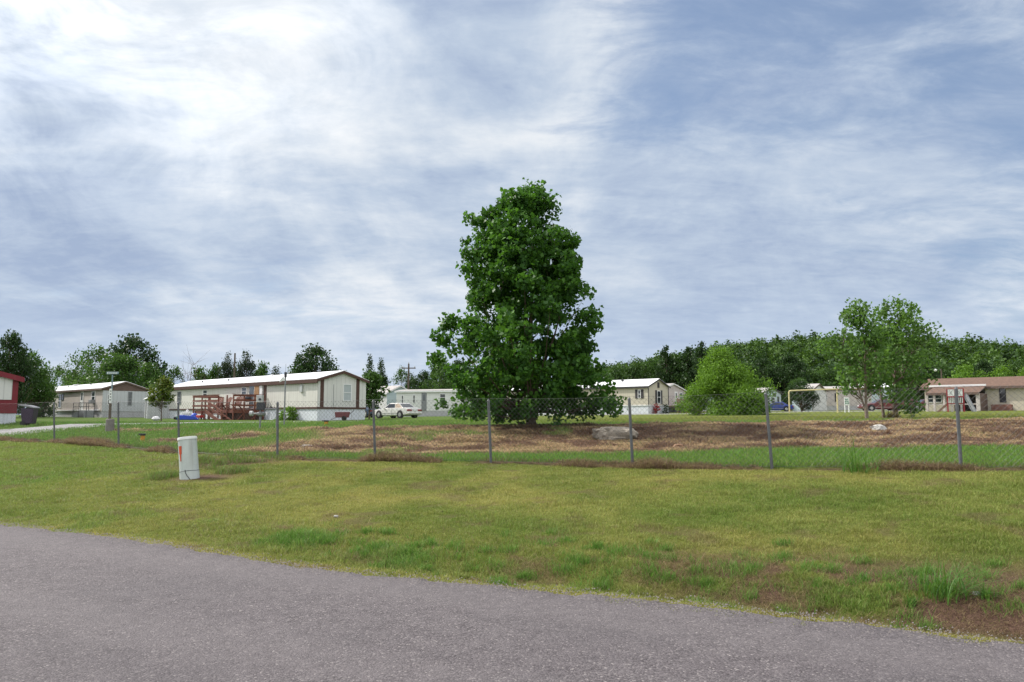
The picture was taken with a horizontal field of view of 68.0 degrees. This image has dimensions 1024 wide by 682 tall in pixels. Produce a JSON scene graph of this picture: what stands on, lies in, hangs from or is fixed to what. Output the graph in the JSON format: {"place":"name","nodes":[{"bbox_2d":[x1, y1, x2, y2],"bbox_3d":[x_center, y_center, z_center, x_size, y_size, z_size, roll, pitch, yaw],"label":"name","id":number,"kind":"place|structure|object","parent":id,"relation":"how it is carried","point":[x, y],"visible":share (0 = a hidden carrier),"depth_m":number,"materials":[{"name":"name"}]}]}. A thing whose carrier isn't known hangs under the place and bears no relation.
{"place":"outdoors","nodes":[
{"label":"outdoors","id":0,"kind":"place"},
{"bbox_2d":[0,421,307,434],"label":"path","id":1,"kind":"structure","parent":0,"point":[32,428],"depth_m":37.99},
{"bbox_2d":[180,409,198,419],"bbox_3d":[-25.714,5.844,60.237,1.605,0.820,0.600,2,-6,-17],"label":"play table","id":2,"kind":"object","parent":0,"point":[186,413],"visible":0.84,"depth_m":59.98,"materials":[{"name":"plastic"}]},
{"bbox_2d":[0,525,1023,681],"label":"road","id":3,"kind":"structure","parent":0,"point":[77,608],"depth_m":5.52,"materials":[{"name":"asphalt"}]},
{"bbox_2d":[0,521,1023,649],"bbox_3d":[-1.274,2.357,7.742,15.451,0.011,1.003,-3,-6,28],"label":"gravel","id":4,"kind":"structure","parent":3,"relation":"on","point":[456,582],"depth_m":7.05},
{"bbox_2d":[0,399,1023,645],"bbox_3d":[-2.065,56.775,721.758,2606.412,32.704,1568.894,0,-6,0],"label":"ground","id":5,"kind":"structure","parent":0,"point":[1010,627],"depth_m":10.81,"materials":[{"name":"plant"}]},
{"bbox_2d":[0,371,24,423],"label":"mobile home","id":6,"kind":"object","parent":5,"relation":"on","point":[9,383],"visible":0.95,"depth_m":45.02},
{"bbox_2d":[0,329,42,414],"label":"broadleaf tree","id":7,"kind":"object","parent":5,"relation":"on","point":[10,361],"visible":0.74,"depth_m":74.12,"materials":[{"name":"green plant"}]},
{"bbox_2d":[18,404,39,425],"bbox_3d":[-26.337,4.034,41.342,0.826,1.144,0.756,1,-6,-9],"label":"wheeled bin","id":8,"kind":"object","parent":5,"relation":"on","point":[30,414],"visible":0.82,"depth_m":41.07,"materials":[{"name":"plastic"}]},
{"bbox_2d":[18,365,57,416],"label":"tree","id":9,"kind":"object","parent":5,"relation":"on","point":[48,409],"visible":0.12,"depth_m":83.64,"materials":[{"name":"green plant"}]},
{"bbox_2d":[16,350,60,416],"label":"broadleaf tree","id":10,"kind":"object","parent":5,"relation":"on","point":[43,393],"visible":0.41,"depth_m":79.82,"materials":[{"name":"green plant"}]},
{"bbox_2d":[52,363,72,385],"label":"broadleaf tree","id":11,"kind":"object","parent":5,"relation":"on","point":[58,368],"visible":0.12,"depth_m":104.92,"materials":[{"name":"green plant"}]},
{"bbox_2d":[59,368,84,385],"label":"tree","id":12,"kind":"object","parent":5,"relation":"on","point":[75,371],"visible":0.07,"depth_m":99.56,"materials":[{"name":"green plant"}]},
{"bbox_2d":[57,343,109,385],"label":"broadleaf tree","id":13,"kind":"object","parent":5,"relation":"on","point":[81,362],"visible":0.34,"depth_m":97.07,"materials":[{"name":"green plant"}]},
{"bbox_2d":[72,403,94,417],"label":"porch steps","id":14,"kind":"structure","parent":5,"relation":"on","point":[83,414],"depth_m":77.45,"materials":[{"name":"grey metal"}]},
{"bbox_2d":[41,381,147,417],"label":"mobile home","id":15,"kind":"object","parent":5,"relation":"on","point":[127,393],"visible":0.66,"depth_m":80.09,"materials":[{"name":"beige"}]},
{"bbox_2d":[68,350,154,387],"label":"broadleaf tree","id":16,"kind":"object","parent":5,"relation":"on","point":[122,365],"visible":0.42,"depth_m":91.28,"materials":[{"name":"green plant"}]},
{"bbox_2d":[105,372,118,431],"bbox_3d":[-17.775,2.787,33.626,0.434,2.842,0.368,-5,-7,39],"label":"street sign","id":17,"kind":"object","parent":5,"relation":"on","point":[109,426],"visible":0.81,"depth_m":33.54,"materials":[{"name":"metal"}]},
{"bbox_2d":[99,333,169,380],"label":"broadleaf tree","id":18,"kind":"object","parent":5,"relation":"on","point":[129,344],"visible":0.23,"depth_m":103.58,"materials":[{"name":"green plant"}]},
{"bbox_2d":[136,361,164,391],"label":"broadleaf tree","id":19,"kind":"object","parent":5,"relation":"on","point":[149,373],"visible":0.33,"depth_m":99.26,"materials":[{"name":"green plant"}]},
{"bbox_2d":[144,393,169,418],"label":"garden shed","id":20,"kind":"structure","parent":5,"relation":"on","point":[149,414],"depth_m":72.21,"materials":[{"name":"grey"}]},
{"bbox_2d":[146,375,175,421],"bbox_3d":[-23.042,3.791,49.842,1.914,3.170,1.877,0,-6,0],"label":"ornamental tree","id":21,"kind":"object","parent":5,"relation":"on","point":[163,385],"visible":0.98,"depth_m":49.72,"materials":[{"name":"green plant"}]},
{"bbox_2d":[160,363,184,383],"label":"broadleaf tree","id":22,"kind":"object","parent":5,"relation":"on","point":[175,374],"visible":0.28,"depth_m":103.87,"materials":[{"name":"green plant"}]},
{"bbox_2d":[177,436,199,479],"bbox_3d":[-6.693,2.485,15.701,0.397,1.009,0.397,-11,-10,23],"label":"utility pedestal cabinet","id":23,"kind":"object","parent":5,"relation":"on","point":[188,458],"visible":0.99,"depth_m":15.57,"materials":[{"name":"plastic"}]},
{"bbox_2d":[181,348,207,382],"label":"dead tree","id":24,"kind":"object","parent":5,"relation":"on","point":[191,369],"visible":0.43,"depth_m":106.10,"materials":[{"name":"grey plant"}]},
{"bbox_2d":[191,365,211,380],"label":"tree","id":25,"kind":"object","parent":5,"relation":"on","point":[199,376],"visible":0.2,"depth_m":107.64,"materials":[{"name":"green plant"}]},
{"bbox_2d":[206,363,222,378],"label":"tree","id":26,"kind":"object","parent":5,"relation":"on","point":[214,373],"visible":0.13,"depth_m":111.50,"materials":[{"name":"green plant"}]},
{"bbox_2d":[141,451,292,480],"bbox_3d":[-6.606,2.854,17.820,2.883,0.483,4.670,1,-6,-11],"label":"grass patch","id":27,"kind":"object","parent":5,"relation":"on","point":[232,458],"visible":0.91,"depth_m":17.55,"materials":[{"name":"green plant"}]},
{"bbox_2d":[216,352,236,378],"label":"upright tree","id":28,"kind":"object","parent":5,"relation":"on","point":[226,368],"visible":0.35,"depth_m":109.89,"materials":[{"name":"green plant"}]},
{"bbox_2d":[192,394,264,419],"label":"wooden deck","id":29,"kind":"structure","parent":5,"relation":"on","point":[241,414],"depth_m":59.77,"materials":[{"name":"wood"}]},
{"bbox_2d":[232,348,256,377],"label":"upright tree","id":30,"kind":"object","parent":5,"relation":"on","point":[246,365],"visible":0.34,"depth_m":107.90,"materials":[{"name":"green plant"}]},
{"bbox_2d":[249,360,269,376],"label":"tree","id":31,"kind":"object","parent":5,"relation":"on","point":[262,370],"visible":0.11,"depth_m":111.70,"materials":[{"name":"green plant"}]},
{"bbox_2d":[249,395,275,427],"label":"utility meters","id":32,"kind":"object","parent":5,"relation":"on","point":[260,398],"visible":0.81,"depth_m":29.80,"materials":[{"name":"grey metal"}]},
{"bbox_2d":[169,369,369,420],"bbox_3d":[-22.242,5.219,66.018,25.890,4.678,4.750,-5,-8,42],"label":"mobile home","id":33,"kind":"object","parent":5,"relation":"on","point":[329,388],"visible":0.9,"depth_m":58.74,"materials":[{"name":"beige"}]},
{"bbox_2d":[343,384,351,400],"bbox_3d":[-12.551,3.934,57.813,0.070,1.310,0.767,-5,-8,42],"label":"window","id":34,"kind":"structure","parent":33,"relation":"in","point":[347,388],"depth_m":57.81,"materials":[{"name":"glass"}]},
{"bbox_2d":[279,372,286,424],"bbox_3d":[-10.617,2.535,35.083,0.330,2.971,0.100,0,-6,0],"label":"lamp post","id":35,"kind":"object","parent":5,"relation":"on","point":[283,378],"visible":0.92,"depth_m":35.09,"materials":[{"name":"grey metal"}]},
{"bbox_2d":[273,406,298,419],"bbox_3d":[-17.033,5.470,57.344,2.123,1.178,1.266,0,-6,0],"label":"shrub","id":36,"kind":"object","parent":5,"relation":"on","point":[293,414],"visible":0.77,"depth_m":57.26,"materials":[{"name":"green plant"}]},
{"bbox_2d":[287,342,346,373],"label":"broadleaf tree","id":37,"kind":"object","parent":5,"relation":"on","point":[309,364],"visible":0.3,"depth_m":99.22,"materials":[{"name":"green plant"}]},
{"bbox_2d":[331,410,353,420],"bbox_3d":[-12.082,5.273,53.934,1.615,0.779,0.780,1,-6,-10],"label":"garden cart","id":38,"kind":"object","parent":5,"relation":"on","point":[341,415],"visible":0.91,"depth_m":53.63,"materials":[{"name":"metal"}]},
{"bbox_2d":[362,354,376,381],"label":"cedar tree","id":39,"kind":"object","parent":5,"relation":"on","point":[369,363],"visible":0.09,"depth_m":108.13,"materials":[{"name":"green plant"}]},
{"bbox_2d":[362,368,390,418],"bbox_3d":[-11.750,4.410,63.041,2.790,4.279,2.796,4,-7,-36],"label":"ornamental tree","id":40,"kind":"object","parent":5,"relation":"on","point":[373,386],"visible":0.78,"depth_m":62.75,"materials":[{"name":"green plant"}]},
{"bbox_2d":[377,357,389,385],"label":"cedar tree","id":41,"kind":"object","parent":5,"relation":"on","point":[382,374],"visible":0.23,"depth_m":110.03,"materials":[{"name":"green plant"}]},
{"bbox_2d":[375,385,407,408],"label":"mobile home","id":42,"kind":"object","parent":5,"relation":"on","point":[390,396],"visible":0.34,"depth_m":98.48,"materials":[{"name":"white"}]},
{"bbox_2d":[375,403,421,417],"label":"parked car","id":43,"kind":"object","parent":5,"relation":"on","point":[389,411],"visible":0.85,"depth_m":69.22,"materials":[{"name":"beige metal"}]},
{"bbox_2d":[390,365,413,389],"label":"broadleaf tree","id":44,"kind":"object","parent":5,"relation":"on","point":[400,375],"visible":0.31,"depth_m":117.79,"materials":[{"name":"green plant"}]},
{"bbox_2d":[409,369,432,388],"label":"broadleaf tree","id":45,"kind":"object","parent":5,"relation":"on","point":[421,377],"visible":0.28,"depth_m":115.32,"materials":[{"name":"green plant"}]},
{"bbox_2d":[394,389,469,416],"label":"mobile home","id":46,"kind":"object","parent":5,"relation":"on","point":[415,397],"visible":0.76,"depth_m":89.17,"materials":[{"name":"white"}]},
{"bbox_2d":[421,393,426,410],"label":"door","id":47,"kind":"structure","parent":46,"relation":"in","point":[424,395],"depth_m":89.25,"materials":[{"name":"grey metal"}]},
{"bbox_2d":[419,357,456,388],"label":"broadleaf tree","id":48,"kind":"object","parent":5,"relation":"on","point":[437,377],"visible":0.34,"depth_m":94.89,"materials":[{"name":"green plant"}]},
{"bbox_2d":[444,358,472,388],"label":"broadleaf tree","id":49,"kind":"object","parent":5,"relation":"on","point":[456,362],"visible":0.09,"depth_m":107.46,"materials":[{"name":"green plant"}]},
{"bbox_2d":[0,386,1023,468],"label":"chain link fence","id":50,"kind":"object","parent":5,"relation":"on","point":[770,445],"visible":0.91,"depth_m":16.55,"materials":[{"name":"metal"}]},
{"bbox_2d":[0,435,1023,470],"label":"dead weeds","id":51,"kind":"object","parent":5,"relation":"on","point":[650,462],"visible":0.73,"depth_m":15.81,"materials":[{"name":"plant"}]},
{"bbox_2d":[426,177,627,425],"bbox_3d":[0.523,-1.374,27.854,7.008,9.183,6.905,0,-6,0],"label":"cottonwood tree","id":52,"kind":"object","parent":5,"relation":"on","point":[512,252],"visible":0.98,"depth_m":26.59,"materials":[{"name":"green plant"}]},
{"bbox_2d":[507,377,670,414],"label":"mobile home","id":53,"kind":"object","parent":5,"relation":"on","point":[652,389],"visible":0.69,"depth_m":86.46,"materials":[{"name":"beige"}]},
{"bbox_2d":[635,389,643,398],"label":"window","id":54,"kind":"structure","parent":53,"relation":"in","point":[638,393],"depth_m":85.56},
{"bbox_2d":[655,390,662,403],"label":"window","id":55,"kind":"structure","parent":53,"relation":"in","point":[658,394],"depth_m":86.39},
{"bbox_2d":[156,504,1023,643],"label":"ditch litter","id":56,"kind":"object","parent":5,"relation":"on","point":[770,566],"visible":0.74,"depth_m":7.32,"materials":[{"name":"brown plant"}]},
{"bbox_2d":[592,428,607,439],"bbox_3d":[2.769,2.921,23.630,0.486,0.407,0.595,5,-7,-17],"label":"boulder","id":57,"kind":"object","parent":5,"relation":"on","point":[600,434],"visible":0.79,"depth_m":23.43,"materials":[{"name":"stone"}]},
{"bbox_2d":[607,362,624,379],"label":"broadleaf tree","id":58,"kind":"object","parent":5,"relation":"on","point":[617,371],"visible":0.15,"depth_m":158.81,"materials":[{"name":"green plant"}]},
{"bbox_2d":[600,426,638,439],"bbox_3d":[3.340,2.931,23.800,1.248,0.507,0.904,3,-6,-5],"label":"boulder","id":59,"kind":"object","parent":5,"relation":"on","point":[634,433],"visible":0.52,"depth_m":23.44,"materials":[{"name":"stone"}]},
{"bbox_2d":[621,360,649,379],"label":"broadleaf tree","id":60,"kind":"object","parent":5,"relation":"on","point":[630,373],"visible":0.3,"depth_m":149.29,"materials":[{"name":"green plant"}]},
{"bbox_2d":[635,357,658,378],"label":"broadleaf tree","id":61,"kind":"object","parent":5,"relation":"on","point":[649,367],"visible":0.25,"depth_m":149.58,"materials":[{"name":"green plant"}]},
{"bbox_2d":[649,344,681,382],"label":"upright tree","id":62,"kind":"object","parent":5,"relation":"on","point":[666,364],"visible":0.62,"depth_m":139.86,"materials":[{"name":"green plant"}]},
{"bbox_2d":[310,521,1023,631],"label":"ditch weeds","id":63,"kind":"object","parent":5,"relation":"on","point":[524,574],"visible":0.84,"depth_m":7.61,"materials":[{"name":"green plant"}]},
{"bbox_2d":[666,383,686,412],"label":"mobile home","id":64,"kind":"object","parent":5,"relation":"on","point":[675,390],"visible":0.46,"depth_m":103.38,"materials":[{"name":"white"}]},
{"bbox_2d":[670,346,699,402],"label":"upright tree","id":65,"kind":"object","parent":5,"relation":"on","point":[686,366],"visible":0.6,"depth_m":137.26,"materials":[{"name":"green plant"}]},
{"bbox_2d":[681,384,712,414],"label":"willow bush","id":66,"kind":"object","parent":5,"relation":"on","point":[694,400],"visible":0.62,"depth_m":65.19,"materials":[{"name":"green plant"}]},
{"bbox_2d":[692,341,709,404],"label":"upright tree","id":67,"kind":"object","parent":5,"relation":"on","point":[700,353],"visible":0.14,"depth_m":142.13,"materials":[{"name":"green plant"}]},
{"bbox_2d":[672,345,780,414],"bbox_3d":[17.787,3.218,61.874,8.688,5.814,7.200,0,-6,0],"label":"willow bush","id":68,"kind":"object","parent":5,"relation":"on","point":[721,371],"visible":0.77,"depth_m":60.76,"materials":[{"name":"green plant"}]},
{"bbox_2d":[703,387,782,410],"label":"mobile home","id":69,"kind":"object","parent":5,"relation":"on","point":[778,399],"visible":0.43,"depth_m":114.72,"materials":[{"name":"white"}]},
{"bbox_2d":[722,382,771,414],"bbox_3d":[18.339,4.513,58.885,3.896,2.672,3.565,0,-6,0],"label":"willow bush","id":70,"kind":"object","parent":5,"relation":"on","point":[744,391],"visible":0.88,"depth_m":58.20,"materials":[{"name":"green plant"}]},
{"bbox_2d":[739,360,770,387],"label":"broadleaf tree","id":71,"kind":"object","parent":5,"relation":"on","point":[755,371],"visible":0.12,"depth_m":131.08,"materials":[{"name":"green plant"}]},
{"bbox_2d":[748,355,786,391],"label":"broadleaf tree","id":72,"kind":"object","parent":5,"relation":"on","point":[761,363],"visible":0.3,"depth_m":136.46,"materials":[{"name":"green plant"}]},
{"bbox_2d":[770,402,793,411],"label":"parked car","id":73,"kind":"object","parent":5,"relation":"on","point":[784,405],"visible":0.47,"depth_m":101.66,"materials":[{"name":"metal"}]},
{"bbox_2d":[766,352,812,410],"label":"broadleaf tree","id":74,"kind":"object","parent":5,"relation":"on","point":[796,368],"visible":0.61,"depth_m":134.67,"materials":[{"name":"green plant"}]},
{"bbox_2d":[781,377,812,404],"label":"broadleaf tree","id":75,"kind":"object","parent":5,"relation":"on","point":[785,391],"visible":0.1,"depth_m":127.50,"materials":[{"name":"green plant"}]},
{"bbox_2d":[783,380,820,411],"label":"broadleaf tree","id":76,"kind":"object","parent":5,"relation":"on","point":[799,385],"visible":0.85,"depth_m":91.14,"materials":[{"name":"green plant"}]},
{"bbox_2d":[792,383,827,410],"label":"mobile home","id":77,"kind":"object","parent":5,"relation":"on","point":[820,393],"visible":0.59,"depth_m":101.80,"materials":[{"name":"white"}]},
{"bbox_2d":[791,367,831,385],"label":"broadleaf tree","id":78,"kind":"object","parent":5,"relation":"on","point":[817,378],"visible":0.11,"depth_m":138.47,"materials":[{"name":"green plant"}]},
{"bbox_2d":[601,329,1023,392],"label":"hill forest","id":79,"kind":"object","parent":5,"relation":"on","point":[971,350],"visible":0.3,"depth_m":309.10,"materials":[{"name":"green plant"}]},
{"bbox_2d":[788,388,843,412],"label":"football goal","id":80,"kind":"object","parent":5,"relation":"on","point":[813,390],"visible":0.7,"depth_m":71.83,"materials":[{"name":"metal"}]},
{"bbox_2d":[819,365,845,385],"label":"broadleaf tree","id":81,"kind":"object","parent":5,"relation":"on","point":[829,373],"visible":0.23,"depth_m":148.57,"materials":[{"name":"green plant"}]},
{"bbox_2d":[823,386,871,410],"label":"mobile home","id":82,"kind":"object","parent":5,"relation":"on","point":[832,400],"visible":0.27,"depth_m":106.59,"materials":[{"name":"white"}]},
{"bbox_2d":[805,435,894,475],"bbox_3d":[5.944,1.954,13.264,1.874,0.746,1.592,3,-7,-31],"label":"tall grass clump","id":83,"kind":"object","parent":5,"relation":"on","point":[856,466],"visible":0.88,"depth_m":13.31,"materials":[{"name":"green plant"}]},
{"bbox_2d":[812,297,896,418],"bbox_3d":[16.220,0.815,36.050,3.640,5.889,3.239,0,-6,0],"label":"young cottonwood","id":84,"kind":"object","parent":5,"relation":"on","point":[867,337],"visible":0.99,"depth_m":35.92,"materials":[{"name":"green plant"}]},
{"bbox_2d":[849,384,897,409],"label":"mobile home","id":85,"kind":"object","parent":5,"relation":"on","point":[877,397],"visible":0.02,"depth_m":112.35,"materials":[{"name":"white"}]},
{"bbox_2d":[858,399,903,410],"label":"parked car","id":86,"kind":"object","parent":5,"relation":"on","point":[877,406],"visible":0.41,"depth_m":86.89,"materials":[{"name":"metal"}]},
{"bbox_2d":[884,410,905,417],"bbox_3d":[18.402,3.492,36.779,2.179,0.514,1.665,0,-6,0],"label":"brown grass clump","id":87,"kind":"object","parent":5,"relation":"on","point":[891,414],"visible":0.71,"depth_m":36.72,"materials":[{"name":"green plant"}]},
{"bbox_2d":[853,294,952,417],"bbox_3d":[19.250,0.791,37.551,3.751,6.184,4.446,0,-6,0],"label":"young cottonwood","id":88,"kind":"object","parent":5,"relation":"on","point":[900,380],"visible":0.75,"depth_m":37.07,"materials":[{"name":"green plant"}]},
{"bbox_2d":[895,589,919,609],"bbox_3d":[3.388,2.203,6.494,0.201,0.158,0.216,5,-8,-41],"label":"grass tuft","id":89,"kind":"object","parent":5,"relation":"on","point":[909,600],"visible":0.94,"depth_m":6.50,"materials":[{"name":"green plant"}]},
{"bbox_2d":[896,388,925,416],"bbox_3d":[18.870,2.978,35.887,1.374,1.482,1.172,0,-6,0],"label":"sapling","id":90,"kind":"object","parent":5,"relation":"on","point":[907,398],"visible":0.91,"depth_m":35.81,"materials":[{"name":"green plant"}]},
{"bbox_2d":[906,361,947,400],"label":"broadleaf tree","id":91,"kind":"object","parent":5,"relation":"on","point":[934,375],"visible":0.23,"depth_m":138.84,"materials":[{"name":"green plant"}]},
{"bbox_2d":[921,362,954,394],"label":"broadleaf tree","id":92,"kind":"object","parent":5,"relation":"on","point":[943,367],"visible":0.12,"depth_m":149.02,"materials":[{"name":"green plant"}]},
{"bbox_2d":[883,553,1019,604],"bbox_3d":[3.838,2.028,6.648,1.434,0.422,1.051,4,-7,-35],"label":"tall grass clump","id":93,"kind":"object","parent":5,"relation":"on","point":[941,586],"visible":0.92,"depth_m":6.55,"materials":[{"name":"green plant"}]},
{"bbox_2d":[938,388,976,411],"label":"climbing frame","id":94,"kind":"object","parent":5,"relation":"on","point":[967,398],"visible":0.71,"depth_m":67.55,"materials":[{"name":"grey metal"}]},
{"bbox_2d":[947,363,985,377],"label":"broadleaf tree","id":95,"kind":"object","parent":5,"relation":"on","point":[963,372],"visible":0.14,"depth_m":119.20,"materials":[{"name":"green plant"}]},
{"bbox_2d":[919,376,1023,411],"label":"house","id":96,"kind":"structure","parent":5,"relation":"on","point":[1006,384],"depth_m":74.57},
{"bbox_2d":[928,395,941,402],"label":"window","id":97,"kind":"structure","parent":96,"relation":"in","point":[930,397],"depth_m":77.56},
{"bbox_2d":[999,388,1005,402],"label":"window","id":98,"kind":"structure","parent":96,"relation":"in","point":[1001,390],"depth_m":73.71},
{"bbox_2d":[970,358,997,376],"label":"broadleaf tree","id":99,"kind":"object","parent":5,"relation":"on","point":[984,365],"visible":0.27,"depth_m":134.54,"materials":[{"name":"green plant"}]},
{"bbox_2d":[973,581,1005,600],"bbox_3d":[4.043,2.108,6.413,0.344,0.186,0.284,0,-6,0],"label":"grass tuft","id":100,"kind":"object","parent":5,"relation":"on","point":[988,593],"visible":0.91,"depth_m":6.43,"materials":[{"name":"green plant"}]},
{"bbox_2d":[981,365,1017,376],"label":"broadleaf tree","id":101,"kind":"object","parent":5,"relation":"on","point":[1001,371],"visible":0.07,"depth_m":117.93,"materials":[{"name":"green plant"}]},
{"bbox_2d":[991,404,1012,410],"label":"brick planter","id":102,"kind":"object","parent":5,"relation":"on","point":[998,407],"visible":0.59,"depth_m":72.64,"materials":[{"name":"brick"}]},
{"bbox_2d":[1003,359,1023,375],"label":"broadleaf tree","id":103,"kind":"object","parent":5,"relation":"on","point":[1015,367],"visible":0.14,"depth_m":119.68,"materials":[{"name":"green plant"}]},
{"bbox_2d":[0,413,1023,467],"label":"field grass","id":104,"kind":"structure","parent":0,"point":[742,456],"depth_m":20.68,"materials":[{"name":"plant"}]},
{"bbox_2d":[0,0,1023,414],"label":"sky","id":105,"kind":"structure","parent":0,"point":[271,179],"materials":[{"name":"blue"}]},
{"bbox_2d":[114,416,1023,455],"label":"dry grass","id":106,"kind":"structure","parent":0,"point":[655,426],"depth_m":23.36,"materials":[{"name":"plant"}]},
{"bbox_2d":[542,410,925,415],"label":"gravel lane","id":107,"kind":"structure","parent":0,"point":[705,413],"depth_m":84.38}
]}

